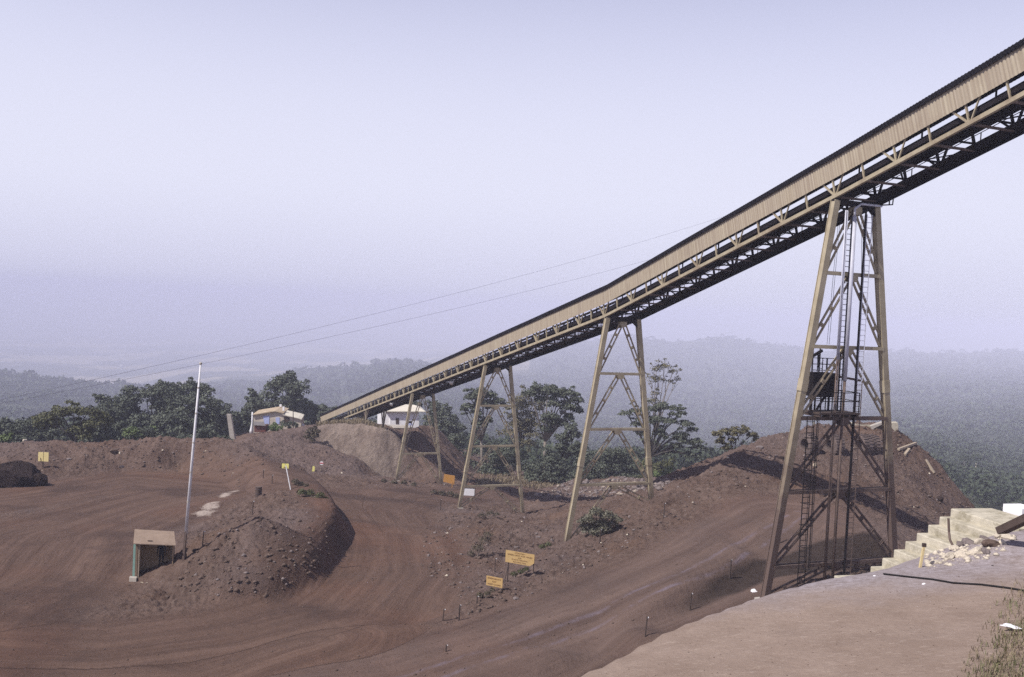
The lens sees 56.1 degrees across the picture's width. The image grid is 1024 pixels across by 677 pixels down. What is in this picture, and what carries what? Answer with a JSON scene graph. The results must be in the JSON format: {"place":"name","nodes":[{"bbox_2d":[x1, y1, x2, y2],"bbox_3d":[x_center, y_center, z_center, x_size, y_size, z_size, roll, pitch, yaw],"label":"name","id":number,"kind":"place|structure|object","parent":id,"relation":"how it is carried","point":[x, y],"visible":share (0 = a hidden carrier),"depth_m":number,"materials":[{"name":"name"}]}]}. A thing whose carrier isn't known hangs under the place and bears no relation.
{"place":"outdoors","nodes":[
{"label":"outdoors","id":0,"kind":"place"},
{"bbox_2d":[315,417,386,428],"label":"dry grass","id":1,"kind":"structure","parent":0,"point":[355,420],"depth_m":151.58,"materials":[{"name":"plant"}]},
{"bbox_2d":[0,281,1023,676],"bbox_3d":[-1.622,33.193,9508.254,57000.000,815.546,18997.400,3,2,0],"label":"ground","id":2,"kind":"structure","parent":0,"point":[362,509],"depth_m":69.26,"materials":[{"name":"soil"}]},
{"bbox_2d":[0,432,12,441],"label":"shrub","id":3,"kind":"object","parent":2,"relation":"on","point":[5,437],"visible":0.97,"depth_m":118.52,"materials":[{"name":"green plant"}]},
{"bbox_2d":[0,416,36,442],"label":"broadleaf tree","id":4,"kind":"object","parent":2,"relation":"on","point":[7,428],"visible":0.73,"depth_m":152.17,"materials":[{"name":"green plant"}]},
{"bbox_2d":[0,460,40,487],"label":"ore boulder","id":5,"kind":"object","parent":2,"relation":"on","point":[18,473],"visible":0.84,"depth_m":95.65,"materials":[{"name":"stone"}]},
{"bbox_2d":[31,473,47,485],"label":"ore boulder","id":6,"kind":"object","parent":2,"relation":"on","point":[40,479],"visible":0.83,"depth_m":96.48,"materials":[{"name":"stone"}]},
{"bbox_2d":[20,417,64,441],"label":"broadleaf tree","id":7,"kind":"object","parent":2,"relation":"on","point":[41,436],"visible":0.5,"depth_m":159.57,"materials":[{"name":"green plant"}]},
{"bbox_2d":[38,452,48,466],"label":"warning board","id":8,"kind":"object","parent":2,"relation":"on","point":[43,456],"visible":0.98,"depth_m":105.51,"materials":[{"name":"yellow wood"}]},
{"bbox_2d":[31,399,114,441],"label":"acacia tree","id":9,"kind":"object","parent":2,"relation":"on","point":[86,429],"visible":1,"depth_m":138.25,"materials":[{"name":"green plant"}]},
{"bbox_2d":[78,420,135,442],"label":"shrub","id":10,"kind":"object","parent":2,"relation":"on","point":[118,425],"visible":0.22,"depth_m":150.28,"materials":[{"name":"green plant"}]},
{"bbox_2d":[91,393,150,432],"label":"broadleaf tree","id":11,"kind":"object","parent":2,"relation":"on","point":[110,406],"visible":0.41,"depth_m":167.70,"materials":[{"name":"green plant"}]},
{"bbox_2d":[121,426,142,438],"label":"shrub","id":12,"kind":"object","parent":2,"relation":"on","point":[134,431],"visible":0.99,"depth_m":138.22,"materials":[{"name":"green plant"}]},
{"bbox_2d":[102,420,165,440],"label":"shrub","id":13,"kind":"object","parent":2,"relation":"on","point":[116,434],"visible":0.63,"depth_m":139.85,"materials":[{"name":"green plant"}]},
{"bbox_2d":[112,381,185,439],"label":"broadleaf tree","id":14,"kind":"object","parent":2,"relation":"on","point":[153,392],"visible":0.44,"depth_m":175.85,"materials":[{"name":"green plant"}]},
{"bbox_2d":[129,529,175,581],"bbox_3d":[-23.250,14.147,62.392,2.782,3.010,2.337,2,2,-14],"label":"guard hut","id":15,"kind":"object","parent":2,"relation":"on","point":[146,543],"visible":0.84,"depth_m":62.68,"materials":[{"name":"beige paint"}]},
{"bbox_2d":[132,544,135,575],"bbox_3d":[-24.228,14.264,61.543,0.155,2.140,0.049,3,2,-2],"label":"post","id":16,"kind":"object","parent":15,"relation":"in","point":[134,545],"depth_m":61.52,"materials":[{"name":"metal"}]},
{"bbox_2d":[149,377,214,432],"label":"umbrella tree","id":17,"kind":"object","parent":2,"relation":"on","point":[191,385],"visible":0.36,"depth_m":182.00,"materials":[{"name":"green plant"}]},
{"bbox_2d":[182,362,201,559],"bbox_3d":[-20.697,8.090,62.050,0.232,13.145,0.983,4,3,37],"label":"flagpole","id":18,"kind":"object","parent":2,"relation":"on","point":[189,491],"visible":0.97,"depth_m":61.99,"materials":[{"name":"metal"}]},
{"bbox_2d":[160,387,236,436],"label":"broadleaf tree","id":19,"kind":"object","parent":2,"relation":"on","point":[210,418],"visible":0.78,"depth_m":163.92,"materials":[{"name":"green plant"}]},
{"bbox_2d":[175,427,232,439],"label":"shrub","id":20,"kind":"object","parent":2,"relation":"on","point":[201,432],"visible":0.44,"depth_m":141.80,"materials":[{"name":"green plant"}]},
{"bbox_2d":[227,414,235,438],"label":"leaning slab","id":21,"kind":"structure","parent":2,"relation":"on","point":[231,427],"depth_m":150.66,"materials":[{"name":"grey concrete"}]},
{"bbox_2d":[223,387,267,433],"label":"broadleaf tree","id":22,"kind":"object","parent":2,"relation":"on","point":[243,416],"visible":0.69,"depth_m":187.60,"materials":[{"name":"green plant"}]},
{"bbox_2d":[250,412,252,433],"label":"white flue","id":23,"kind":"object","parent":2,"relation":"on","point":[251,429],"visible":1,"depth_m":159.53,"materials":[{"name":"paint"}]},
{"bbox_2d":[255,486,261,497],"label":"oil drum","id":24,"kind":"object","parent":2,"relation":"on","point":[258,490],"visible":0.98,"depth_m":86.53,"materials":[{"name":"metal"}]},
{"bbox_2d":[254,421,267,431],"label":"plank shed","id":25,"kind":"structure","parent":2,"relation":"on","point":[260,426],"depth_m":155.69,"materials":[{"name":"wood"}]},
{"bbox_2d":[267,422,283,430],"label":"shrub","id":26,"kind":"object","parent":2,"relation":"on","point":[274,427],"visible":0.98,"depth_m":157.40,"materials":[{"name":"green plant"}]},
{"bbox_2d":[253,404,303,432],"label":"stone house","id":27,"kind":"structure","parent":2,"relation":"on","point":[270,416],"depth_m":162.65,"materials":[{"name":"beige paint"}]},
{"bbox_2d":[254,370,313,425],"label":"broadleaf tree","id":28,"kind":"object","parent":2,"relation":"on","point":[291,386],"visible":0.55,"depth_m":199.33,"materials":[{"name":"green plant"}]},
{"bbox_2d":[282,463,290,489],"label":"marker board","id":29,"kind":"object","parent":2,"relation":"on","point":[286,466],"visible":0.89,"depth_m":90.42,"materials":[{"name":"yellow paint"}]},
{"bbox_2d":[279,420,298,427],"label":"shrub","id":30,"kind":"object","parent":2,"relation":"on","point":[288,423],"visible":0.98,"depth_m":158.23,"materials":[{"name":"green plant"}]},
{"bbox_2d":[291,478,309,486],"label":"shrub","id":31,"kind":"object","parent":2,"relation":"on","point":[295,481],"visible":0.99,"depth_m":91.27,"materials":[{"name":"green plant"}]},
{"bbox_2d":[303,425,320,442],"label":"shrub","id":32,"kind":"object","parent":2,"relation":"on","point":[314,430],"visible":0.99,"depth_m":143.65,"materials":[{"name":"green plant"}]},
{"bbox_2d":[296,488,329,498],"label":"shrub","id":33,"kind":"object","parent":2,"relation":"on","point":[302,491],"visible":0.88,"depth_m":83.48,"materials":[{"name":"green plant"}]},
{"bbox_2d":[301,399,335,424],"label":"broadleaf tree","id":34,"kind":"object","parent":2,"relation":"on","point":[316,408],"visible":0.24,"depth_m":205.78,"materials":[{"name":"green plant"}]},
{"bbox_2d":[316,410,331,419],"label":"shrub","id":35,"kind":"object","parent":2,"relation":"on","point":[318,416],"visible":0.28,"depth_m":189.80,"materials":[{"name":"green plant"}]},
{"bbox_2d":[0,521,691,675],"bbox_3d":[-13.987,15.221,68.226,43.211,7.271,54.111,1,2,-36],"label":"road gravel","id":36,"kind":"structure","parent":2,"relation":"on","point":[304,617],"depth_m":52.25,"materials":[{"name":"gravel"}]},
{"bbox_2d":[364,410,386,426],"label":"support","id":37,"kind":"object","parent":2,"relation":"on","point":[383,417],"visible":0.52,"depth_m":156.51,"materials":[{"name":"paint"}]},
{"bbox_2d":[387,425,409,428],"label":"wall","id":38,"kind":"structure","parent":2,"relation":"on","point":[398,426],"depth_m":169.72,"materials":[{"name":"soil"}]},
{"bbox_2d":[381,478,416,485],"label":"shrub","id":39,"kind":"object","parent":2,"relation":"on","point":[401,482],"visible":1,"depth_m":124.96,"materials":[{"name":"green plant"}]},
{"bbox_2d":[377,404,424,427],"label":"white house","id":40,"kind":"structure","parent":2,"relation":"on","point":[396,416],"depth_m":178.68,"materials":[{"name":"paint"}]},
{"bbox_2d":[407,401,422,407],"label":"broadleaf tree","id":41,"kind":"object","parent":2,"relation":"on","point":[415,403],"visible":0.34,"depth_m":205.39,"materials":[{"name":"green plant"}]},
{"bbox_2d":[395,393,444,484],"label":"trestle tower","id":42,"kind":"structure","parent":2,"relation":"on","point":[435,435],"depth_m":132.26,"materials":[{"name":"metal"}]},
{"bbox_2d":[422,400,465,441],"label":"broadleaf tree","id":43,"kind":"object","parent":2,"relation":"on","point":[451,425],"visible":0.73,"depth_m":195.78,"materials":[{"name":"green plant"}]},
{"bbox_2d":[430,489,458,496],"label":"shrub","id":44,"kind":"object","parent":2,"relation":"on","point":[442,492],"visible":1,"depth_m":118.97,"materials":[{"name":"green plant"}]},
{"bbox_2d":[443,474,454,484],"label":"orange board","id":45,"kind":"object","parent":2,"relation":"on","point":[449,479],"visible":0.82,"depth_m":131.97,"materials":[{"name":"paint"}]},
{"bbox_2d":[446,432,483,470],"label":"bush","id":46,"kind":"object","parent":2,"relation":"on","point":[456,442],"visible":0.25,"depth_m":168.24,"materials":[{"name":"green plant"}]},
{"bbox_2d":[464,488,474,497],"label":"white board","id":47,"kind":"object","parent":2,"relation":"on","point":[469,491],"visible":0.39,"depth_m":119.32,"materials":[{"name":"paint"}]},
{"bbox_2d":[467,529,493,556],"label":"shrub","id":48,"kind":"object","parent":2,"relation":"on","point":[476,546],"visible":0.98,"depth_m":73.80,"materials":[{"name":"green plant"}]},
{"bbox_2d":[460,387,507,465],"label":"broadleaf tree","id":49,"kind":"object","parent":2,"relation":"on","point":[473,394],"visible":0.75,"depth_m":161.92,"materials":[{"name":"green plant"}]},
{"bbox_2d":[1,424,968,621],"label":"loose stones","id":50,"kind":"object","parent":2,"relation":"on","point":[236,589],"visible":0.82,"depth_m":73.37,"materials":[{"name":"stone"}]},
{"bbox_2d":[476,587,494,596],"bbox_3d":[-1.607,15.393,57.725,1.211,0.827,0.777,3,2,0],"label":"shrub","id":51,"kind":"object","parent":2,"relation":"on","point":[486,593],"visible":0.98,"depth_m":57.66,"materials":[{"name":"green plant"}]},
{"bbox_2d":[41,445,933,575],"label":"pale rubble","id":52,"kind":"object","parent":2,"relation":"on","point":[552,490],"visible":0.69,"depth_m":83.51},
{"bbox_2d":[477,510,500,519],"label":"shrub","id":53,"kind":"object","parent":2,"relation":"on","point":[490,512],"visible":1,"depth_m":94.74,"materials":[{"name":"green plant"}]},
{"bbox_2d":[457,364,524,512],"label":"trestle tower","id":54,"kind":"structure","parent":2,"relation":"on","point":[497,368],"depth_m":106.61,"materials":[{"name":"metal"}]},
{"bbox_2d":[486,576,502,587],"bbox_3d":[-1.068,15.218,58.976,1.122,1.166,0.152,4,2,26],"label":"warning sign","id":55,"kind":"object","parent":2,"relation":"on","point":[494,581],"visible":1,"depth_m":58.90,"materials":[{"name":"yellow paint"}]},
{"bbox_2d":[477,438,542,476],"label":"bush","id":56,"kind":"object","parent":2,"relation":"on","point":[498,468],"visible":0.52,"depth_m":157.98,"materials":[{"name":"green plant"}]},
{"bbox_2d":[0,333,1023,504],"bbox_3d":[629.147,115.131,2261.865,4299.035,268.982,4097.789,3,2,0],"label":"forest","id":57,"kind":"object","parent":2,"relation":"on","point":[990,479],"visible":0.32,"depth_m":1613.01,"materials":[{"name":"plant"}]},
{"bbox_2d":[504,550,534,582],"bbox_3d":[0.471,15.027,61.945,1.968,2.502,0.700,3,2,8],"label":"warning sign","id":58,"kind":"object","parent":2,"relation":"on","point":[521,558],"visible":0.99,"depth_m":61.91,"materials":[{"name":"yellow paint"}]},
{"bbox_2d":[510,567,528,576],"bbox_3d":[0.557,15.521,63.850,1.576,0.990,0.688,4,3,40],"label":"shrub","id":59,"kind":"object","parent":2,"relation":"on","point":[519,571],"visible":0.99,"depth_m":63.90,"materials":[{"name":"green plant"}]},
{"bbox_2d":[496,384,546,463],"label":"feathery tree","id":60,"kind":"object","parent":2,"relation":"on","point":[520,402],"visible":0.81,"depth_m":170.05,"materials":[{"name":"green plant"}]},
{"bbox_2d":[476,471,566,488],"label":"dry grass","id":61,"kind":"structure","parent":2,"relation":"on","point":[491,479],"depth_m":142.39,"materials":[{"name":"plant"}]},
{"bbox_2d":[538,541,551,549],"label":"shrub","id":62,"kind":"object","parent":2,"relation":"on","point":[542,546],"visible":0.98,"depth_m":71.71,"materials":[{"name":"green plant"}]},
{"bbox_2d":[522,445,575,484],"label":"bush","id":63,"kind":"object","parent":2,"relation":"on","point":[551,460],"visible":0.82,"depth_m":145.25,"materials":[{"name":"green plant"}]},
{"bbox_2d":[521,381,584,477],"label":"broadleaf tree","id":64,"kind":"object","parent":2,"relation":"on","point":[552,422],"visible":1,"depth_m":155.92,"materials":[{"name":"green plant"}]},
{"bbox_2d":[554,421,582,458],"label":"broadleaf tree","id":65,"kind":"object","parent":2,"relation":"on","point":[566,449],"visible":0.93,"depth_m":152.11,"materials":[{"name":"green plant"}]},
{"bbox_2d":[533,478,664,497],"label":"pale rubble","id":66,"kind":"object","parent":2,"relation":"on","point":[558,485],"visible":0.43,"depth_m":125.36,"materials":[{"name":"stone"}]},
{"bbox_2d":[576,506,623,536],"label":"shrub","id":67,"kind":"object","parent":2,"relation":"on","point":[595,525],"visible":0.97,"depth_m":70.37,"materials":[{"name":"green plant"}]},
{"bbox_2d":[533,475,679,497],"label":"loose stones","id":68,"kind":"object","parent":2,"relation":"on","point":[655,486],"visible":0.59,"depth_m":124.12,"materials":[{"name":"stone"}]},
{"bbox_2d":[574,446,641,479],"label":"bush","id":69,"kind":"object","parent":2,"relation":"on","point":[616,454],"visible":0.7,"depth_m":149.94,"materials":[{"name":"green plant"}]},
{"bbox_2d":[563,317,653,541],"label":"trestle tower","id":70,"kind":"structure","parent":2,"relation":"on","point":[601,354],"depth_m":80.38,"materials":[{"name":"metal"}]},
{"bbox_2d":[637,457,675,477],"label":"bush","id":71,"kind":"object","parent":2,"relation":"on","point":[658,466],"visible":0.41,"depth_m":146.25,"materials":[{"name":"green plant"}]},
{"bbox_2d":[617,400,709,477],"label":"spreading tree","id":72,"kind":"object","parent":2,"relation":"on","point":[681,436],"visible":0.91,"depth_m":138.14,"materials":[{"name":"green plant"}]},
{"bbox_2d":[645,358,682,446],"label":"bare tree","id":73,"kind":"object","parent":2,"relation":"on","point":[653,377],"visible":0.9,"depth_m":146.26,"materials":[{"name":"green plant"}]},
{"bbox_2d":[653,466,679,476],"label":"bush","id":74,"kind":"object","parent":2,"relation":"on","point":[664,472],"visible":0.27,"depth_m":140.54,"materials":[{"name":"green plant"}]},
{"bbox_2d":[711,424,759,449],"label":"umbrella tree","id":75,"kind":"object","parent":2,"relation":"on","point":[733,431],"visible":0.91,"depth_m":106.14,"materials":[{"name":"green plant"}]},
{"bbox_2d":[623,576,979,675],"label":"terrace grit","id":76,"kind":"object","parent":2,"relation":"on","point":[840,631],"visible":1,"depth_m":12.57,"materials":[{"name":"gravel"}]},
{"bbox_2d":[797,433,820,453],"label":"haul truck tyre","id":77,"kind":"object","parent":2,"relation":"on","point":[801,442],"visible":0.59,"depth_m":84.27,"materials":[{"name":"rubber"}]},
{"bbox_2d":[754,199,897,598],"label":"trestle tower","id":78,"kind":"structure","parent":2,"relation":"on","point":[812,385],"depth_m":55.22,"materials":[{"name":"metal"}]},
{"bbox_2d":[314,38,1023,420],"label":"conveyor gallery","id":79,"kind":"object","parent":78,"relation":"on","point":[1000,70],"visible":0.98,"depth_m":60.87,"materials":[{"name":"metal"}]},
{"bbox_2d":[0,260,646,403],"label":"overhead wire","id":80,"kind":"object","parent":79,"relation":"on","point":[308,341],"visible":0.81,"depth_m":82.78,"materials":[{"name":"metal"}]},
{"bbox_2d":[2,216,723,399],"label":"overhead wire","id":81,"kind":"object","parent":79,"relation":"on","point":[331,324],"visible":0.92,"depth_m":81.75,"materials":[{"name":"metal"}]},
{"bbox_2d":[822,434,845,454],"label":"haul truck tyre","id":82,"kind":"object","parent":2,"relation":"on","point":[827,446],"visible":0.48,"depth_m":84.44,"materials":[{"name":"rubber"}]},
{"bbox_2d":[853,434,873,452],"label":"haul truck tyre","id":83,"kind":"object","parent":2,"relation":"on","point":[868,440],"visible":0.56,"depth_m":85.59,"materials":[{"name":"rubber"}]},
{"bbox_2d":[866,434,881,453],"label":"haul truck tyre","id":84,"kind":"object","parent":2,"relation":"on","point":[877,444],"visible":0.4,"depth_m":86.00,"materials":[{"name":"rubber"}]},
{"bbox_2d":[870,421,881,428],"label":"concrete slab","id":85,"kind":"object","parent":2,"relation":"on","point":[874,425],"depth_m":91.29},
{"bbox_2d":[891,421,897,430],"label":"concrete block","id":86,"kind":"object","parent":2,"relation":"on","point":[894,425],"depth_m":91.79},
{"bbox_2d":[897,442,916,450],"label":"broken beam","id":87,"kind":"structure","parent":2,"relation":"on","point":[907,446],"depth_m":89.82,"materials":[{"name":"concrete"}]},
{"bbox_2d":[919,543,926,567],"bbox_3d":[7.066,3.778,16.542,0.111,0.501,0.067,3,2,0],"label":"yellow stake","id":88,"kind":"object","parent":2,"relation":"on","point":[924,545],"visible":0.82,"depth_m":16.52,"materials":[{"name":"paint"}]},
{"bbox_2d":[834,508,1023,577],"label":"concrete steps","id":89,"kind":"structure","parent":2,"relation":"on","point":[972,523],"depth_m":18.71,"materials":[{"name":"concrete"}]},
{"bbox_2d":[925,459,934,472],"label":"broken beam","id":90,"kind":"structure","parent":2,"relation":"on","point":[930,466],"depth_m":89.62,"materials":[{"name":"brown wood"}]},
{"bbox_2d":[846,571,1022,590],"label":"hose","id":91,"kind":"object","parent":2,"relation":"on","point":[946,581],"visible":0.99,"depth_m":15.00,"materials":[{"name":"black rubber"}]},
{"bbox_2d":[944,552,954,560],"bbox_3d":[7.681,3.812,16.818,0.339,0.146,0.167,1,3,-43],"label":"stone","id":92,"kind":"object","parent":2,"relation":"on","point":[948,555],"visible":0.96,"depth_m":16.73,"materials":[{"name":"stone"}]},
{"bbox_2d":[948,545,958,549],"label":"stone","id":93,"kind":"object","parent":2,"relation":"on","point":[951,547],"visible":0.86,"depth_m":17.30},
{"bbox_2d":[954,550,967,557],"bbox_3d":[7.840,3.767,16.723,0.159,0.144,0.280,1,3,-45],"label":"stone","id":94,"kind":"object","parent":2,"relation":"on","point":[961,554],"visible":0.89,"depth_m":16.68,"materials":[{"name":"stone"}]},
{"bbox_2d":[924,534,1016,568],"bbox_3d":[8.312,3.867,17.469,1.500,0.874,3.223,4,2,22],"label":"pale rubble","id":95,"kind":"object","parent":2,"relation":"on","point":[967,552],"visible":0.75,"depth_m":16.72,"materials":[{"name":"stone"}]},
{"bbox_2d":[947,518,953,544],"bbox_3d":[8.067,3.598,17.623,0.081,0.556,0.249,2,2,-12],"label":"bent iron bar","id":96,"kind":"object","parent":95,"relation":"on","point":[949,534],"visible":0.77,"depth_m":17.70,"materials":[{"name":"metal"}]},
{"bbox_2d":[961,537,973,544],"bbox_3d":[8.248,3.685,17.311,0.188,0.152,0.273,2,2,-17],"label":"stone","id":97,"kind":"object","parent":95,"relation":"on","point":[966,540],"visible":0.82,"depth_m":17.30,"materials":[{"name":"stone"}]},
{"bbox_2d":[969,546,981,554],"bbox_3d":[8.115,3.712,16.726,0.321,0.186,0.204,1,3,-38],"label":"stone","id":98,"kind":"object","parent":95,"relation":"on","point":[976,550],"visible":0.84,"depth_m":16.67,"materials":[{"name":"stone"}]},
{"bbox_2d":[974,538,983,543],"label":"stone","id":99,"kind":"object","parent":95,"relation":"on","point":[978,540],"visible":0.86,"depth_m":17.08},
{"bbox_2d":[981,539,999,546],"bbox_3d":[8.399,3.607,16.831,0.315,0.168,0.196,3,2,6],"label":"stone","id":100,"kind":"object","parent":95,"relation":"on","point":[989,543],"visible":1,"depth_m":16.78,"materials":[{"name":"stone"}]},
{"bbox_2d":[1000,533,1011,538],"bbox_3d":[8.759,3.509,17.029,0.204,0.137,0.147,4,3,37],"label":"stone","id":101,"kind":"object","parent":95,"relation":"on","point":[1005,536],"visible":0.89,"depth_m":16.98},
{"bbox_2d":[969,454,983,466],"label":"forest tree","id":102,"kind":"object","parent":2,"relation":"on","point":[974,456],"visible":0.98,"depth_m":331.04,"materials":[{"name":"plant"}]},
{"bbox_2d":[981,547,990,554],"bbox_3d":[8.188,3.683,16.608,0.162,0.126,0.193,1,3,-39],"label":"stone","id":103,"kind":"object","parent":2,"relation":"on","point":[984,550],"visible":1,"depth_m":16.56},
{"bbox_2d":[995,514,1023,533],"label":"timber plank","id":104,"kind":"object","parent":2,"relation":"on","point":[1016,523],"visible":1,"depth_m":16.43,"materials":[{"name":"brown wood"}]},
{"bbox_2d":[1001,623,1021,628],"bbox_3d":[6.233,3.594,12.001,0.256,0.038,0.151,7,3,20],"label":"white rag","id":105,"kind":"object","parent":2,"relation":"on","point":[1009,625],"visible":0.99,"depth_m":11.98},
{"bbox_2d":[1003,504,1023,515],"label":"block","id":106,"kind":"object","parent":2,"relation":"on","point":[1016,509],"visible":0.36,"depth_m":19.08,"materials":[{"name":"paint"}]},
{"bbox_2d":[0,0,1023,328],"label":"sky","id":107,"kind":"structure","parent":0,"point":[401,150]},
{"bbox_2d":[956,574,1023,676],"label":"dry grass","id":108,"kind":"structure","parent":0,"point":[1009,654],"depth_m":11.00,"materials":[{"name":"plant"}]},
{"bbox_2d":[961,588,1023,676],"bbox_3d":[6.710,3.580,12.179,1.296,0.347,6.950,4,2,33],"label":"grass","id":109,"kind":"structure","parent":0,"point":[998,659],"depth_m":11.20,"materials":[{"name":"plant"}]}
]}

